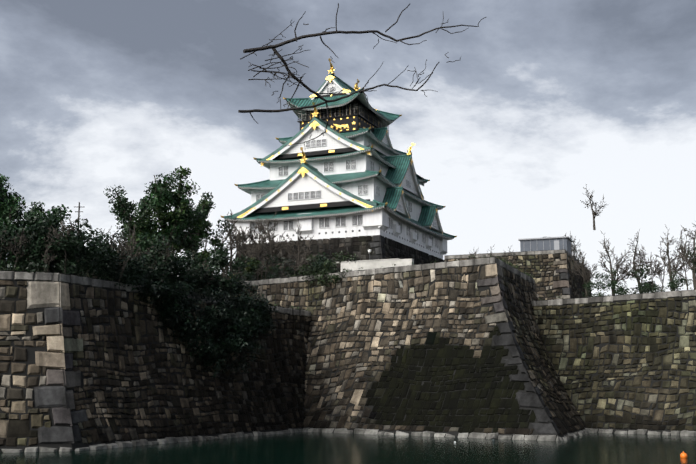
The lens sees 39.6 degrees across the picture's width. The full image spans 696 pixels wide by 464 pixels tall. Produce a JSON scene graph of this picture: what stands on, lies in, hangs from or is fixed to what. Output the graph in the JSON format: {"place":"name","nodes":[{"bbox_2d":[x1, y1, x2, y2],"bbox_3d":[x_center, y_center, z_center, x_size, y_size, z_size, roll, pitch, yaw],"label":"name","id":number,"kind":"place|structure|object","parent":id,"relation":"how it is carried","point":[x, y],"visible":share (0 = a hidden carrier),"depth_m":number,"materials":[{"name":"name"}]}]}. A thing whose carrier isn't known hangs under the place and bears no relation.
{"place":"outdoors","nodes":[
{"label":"outdoors","id":0,"kind":"place"},
{"bbox_2d":[0,432,695,463],"bbox_3d":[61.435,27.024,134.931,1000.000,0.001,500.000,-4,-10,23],"label":"water","id":1,"kind":"structure","parent":0,"point":[348,448],"depth_m":79.41,"materials":[{"name":"teal liquid"}]},
{"bbox_2d":[0,270,73,452],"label":"wall","id":2,"kind":"structure","parent":1,"relation":"in","point":[35,414],"depth_m":82.01,"materials":[{"name":"stone"}]},
{"bbox_2d":[59,273,310,450],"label":"wall","id":3,"kind":"structure","parent":1,"relation":"in","point":[135,375],"depth_m":94.52,"materials":[{"name":"stone"}]},
{"bbox_2d":[94,249,359,378],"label":"bush","id":4,"kind":"object","parent":3,"relation":"on","point":[237,334],"visible":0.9,"depth_m":102.25,"materials":[{"name":"green plant"}]},
{"bbox_2d":[197,257,559,440],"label":"wall","id":5,"kind":"structure","parent":1,"relation":"in","point":[429,350],"depth_m":113.68,"materials":[{"name":"stone"}]},
{"bbox_2d":[336,249,413,271],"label":"parapet","id":6,"kind":"structure","parent":5,"relation":"on","point":[366,264],"depth_m":188.71,"materials":[{"name":"concrete"}]},
{"bbox_2d":[530,289,695,435],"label":"wall","id":7,"kind":"structure","parent":1,"relation":"in","point":[625,364],"depth_m":115.83,"materials":[{"name":"stone"}]},
{"bbox_2d":[680,451,686,457],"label":"orange buoy","id":8,"kind":"object","parent":1,"relation":"in","point":[683,455],"visible":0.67,"depth_m":72.27,"materials":[{"name":"orange plastic"}]},
{"bbox_2d":[0,0,695,295],"label":"sky","id":9,"kind":"structure","parent":0,"point":[543,101],"materials":[{"name":"grey"}]},
{"bbox_2d":[238,3,485,146],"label":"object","id":10,"kind":"object","parent":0,"point":[283,61],"visible":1,"depth_m":6.17,"materials":[{"name":"black wood"}]},
{"bbox_2d":[444,249,569,299],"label":"wall","id":11,"kind":"structure","parent":0,"point":[547,270],"depth_m":167.14,"materials":[{"name":"stone"}]},
{"bbox_2d":[495,257,591,440],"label":"wall","id":12,"kind":"structure","parent":0,"point":[517,291],"depth_m":113.49,"materials":[{"name":"stone"}]},
{"bbox_2d":[565,250,591,297],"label":"wall","id":13,"kind":"structure","parent":0,"point":[576,283],"depth_m":173.79,"materials":[{"name":"stone"}]},
{"bbox_2d":[580,184,605,229],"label":"bare tree","id":14,"kind":"object","parent":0,"point":[595,213],"visible":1,"depth_m":146.30,"materials":[{"name":"brown plant"}]},
{"label":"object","id":15,"kind":"object","parent":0,"visible":0},
{"bbox_2d":[213,212,264,271],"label":"bare tree","id":16,"kind":"object","parent":15,"relation":"on","point":[235,240],"visible":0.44,"depth_m":157.63,"materials":[{"name":"brown plant"}]},
{"bbox_2d":[223,210,258,280],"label":"bare tree","id":17,"kind":"object","parent":15,"relation":"on","point":[245,239],"visible":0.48,"depth_m":162.56,"materials":[{"name":"brown plant"}]},
{"bbox_2d":[171,251,338,280],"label":"hedge","id":18,"kind":"object","parent":15,"relation":"on","point":[291,270],"visible":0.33,"depth_m":137.42,"materials":[{"name":"green plant"}]},
{"bbox_2d":[241,257,271,280],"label":"bush","id":19,"kind":"object","parent":15,"relation":"on","point":[248,269],"visible":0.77,"depth_m":147.46,"materials":[{"name":"green plant"}]},
{"bbox_2d":[245,219,268,279],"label":"bare tree","id":20,"kind":"object","parent":15,"relation":"on","point":[258,250],"visible":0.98,"depth_m":148.18,"materials":[{"name":"brown plant"}]},
{"bbox_2d":[246,213,303,274],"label":"bare tree","id":21,"kind":"object","parent":15,"relation":"on","point":[271,249],"visible":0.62,"depth_m":166.29,"materials":[{"name":"brown plant"}]},
{"bbox_2d":[279,218,327,268],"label":"bare tree","id":22,"kind":"object","parent":15,"relation":"on","point":[299,241],"visible":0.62,"depth_m":168.88,"materials":[{"name":"brown plant"}]},
{"bbox_2d":[232,235,381,279],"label":"stone base wall","id":23,"kind":"structure","parent":15,"relation":"on","point":[359,246],"depth_m":204.20,"materials":[{"name":"stone"}]},
{"bbox_2d":[221,58,456,258],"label":"castle","id":24,"kind":"structure","parent":23,"relation":"on","point":[351,172],"depth_m":213.78,"materials":[{"name":"paint"}]},
{"bbox_2d":[381,236,444,264],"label":"stone base wall","id":25,"kind":"structure","parent":15,"relation":"on","point":[391,249],"depth_m":212.94,"materials":[{"name":"stone"}]},
{"bbox_2d":[466,248,479,259],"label":"bare tree","id":26,"kind":"object","parent":15,"relation":"on","point":[471,254],"visible":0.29,"depth_m":148.36,"materials":[{"name":"brown plant"}]},
{"bbox_2d":[498,246,518,265],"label":"bare tree","id":27,"kind":"object","parent":15,"relation":"on","point":[512,260],"visible":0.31,"depth_m":147.55,"materials":[{"name":"brown plant"}]},
{"label":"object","id":28,"kind":"object","parent":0,"visible":0},
{"bbox_2d":[569,245,598,293],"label":"bare tree","id":29,"kind":"object","parent":28,"relation":"on","point":[589,275],"visible":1,"depth_m":135.37,"materials":[{"name":"brown plant"}]},
{"bbox_2d":[598,232,640,294],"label":"bare tree","id":30,"kind":"object","parent":28,"relation":"on","point":[618,265],"visible":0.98,"depth_m":133.47,"materials":[{"name":"brown plant"}]},
{"bbox_2d":[612,230,657,288],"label":"bare tree","id":31,"kind":"object","parent":28,"relation":"on","point":[641,255],"visible":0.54,"depth_m":135.65,"materials":[{"name":"brown plant"}]},
{"bbox_2d":[581,268,692,296],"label":"shrubs","id":32,"kind":"object","parent":28,"relation":"on","point":[620,290],"visible":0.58,"depth_m":131.26,"materials":[{"name":"green plant"}]},
{"bbox_2d":[627,246,695,293],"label":"bare trees","id":33,"kind":"object","parent":28,"relation":"on","point":[645,287],"visible":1,"depth_m":120.43,"materials":[{"name":"green plant"}]},
{"bbox_2d":[653,225,695,289],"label":"bare tree","id":34,"kind":"object","parent":28,"relation":"on","point":[669,266],"visible":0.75,"depth_m":128.16,"materials":[{"name":"brown plant"}]},
{"bbox_2d":[671,224,695,289],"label":"bare tree","id":35,"kind":"object","parent":28,"relation":"on","point":[688,263],"visible":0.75,"depth_m":125.71,"materials":[{"name":"brown plant"}]},
{"label":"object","id":36,"kind":"object","parent":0,"visible":0},
{"bbox_2d":[0,173,71,268],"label":"tree","id":37,"kind":"object","parent":36,"relation":"on","point":[11,209],"visible":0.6,"depth_m":106.87,"materials":[{"name":"green plant"}]},
{"bbox_2d":[13,201,59,238],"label":"tree","id":38,"kind":"object","parent":36,"relation":"on","point":[41,209],"visible":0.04,"depth_m":116.50,"materials":[{"name":"green plant"}]},
{"bbox_2d":[0,212,87,275],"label":"tree","id":39,"kind":"object","parent":36,"relation":"on","point":[23,233],"visible":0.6,"depth_m":87.04,"materials":[{"name":"green plant"}]},
{"bbox_2d":[75,202,82,232],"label":"pole","id":40,"kind":"object","parent":36,"relation":"on","point":[78,211],"visible":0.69,"depth_m":118.63,"materials":[{"name":"grey"}]},
{"bbox_2d":[0,209,252,298],"bbox_3d":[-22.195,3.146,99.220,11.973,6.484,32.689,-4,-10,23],"label":"hedge","id":41,"kind":"object","parent":36,"relation":"on","point":[104,253],"visible":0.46,"depth_m":91.94,"materials":[{"name":"green plant"}]},
{"bbox_2d":[126,232,165,261],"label":"bush","id":42,"kind":"object","parent":36,"relation":"on","point":[143,243],"visible":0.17,"depth_m":112.52,"materials":[{"name":"green plant"}]},
{"bbox_2d":[111,182,185,253],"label":"tree","id":43,"kind":"object","parent":36,"relation":"on","point":[126,229],"visible":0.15,"depth_m":131.99,"materials":[{"name":"green plant"}]},
{"bbox_2d":[103,166,207,253],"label":"tree","id":44,"kind":"object","parent":36,"relation":"on","point":[163,202],"visible":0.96,"depth_m":121.42,"materials":[{"name":"green plant"}]},
{"bbox_2d":[174,192,237,267],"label":"tree","id":45,"kind":"object","parent":36,"relation":"on","point":[205,205],"visible":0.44,"depth_m":133.74,"materials":[{"name":"green plant"}]},
{"bbox_2d":[0,254,690,310],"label":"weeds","id":46,"kind":"object","parent":36,"relation":"on","point":[506,261],"visible":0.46,"depth_m":119.56,"materials":[{"name":"green plant"}]},
{"label":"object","id":47,"kind":"object","parent":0,"visible":0},
{"bbox_2d":[518,236,572,254],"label":"shed","id":48,"kind":"structure","parent":47,"relation":"on","point":[545,243],"depth_m":170.65,"materials":[{"name":"grey metal"}]},
{"bbox_2d":[546,233,584,260],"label":"bare tree","id":49,"kind":"object","parent":47,"relation":"on","point":[573,247],"visible":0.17,"depth_m":185.54,"materials":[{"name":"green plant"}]}
]}

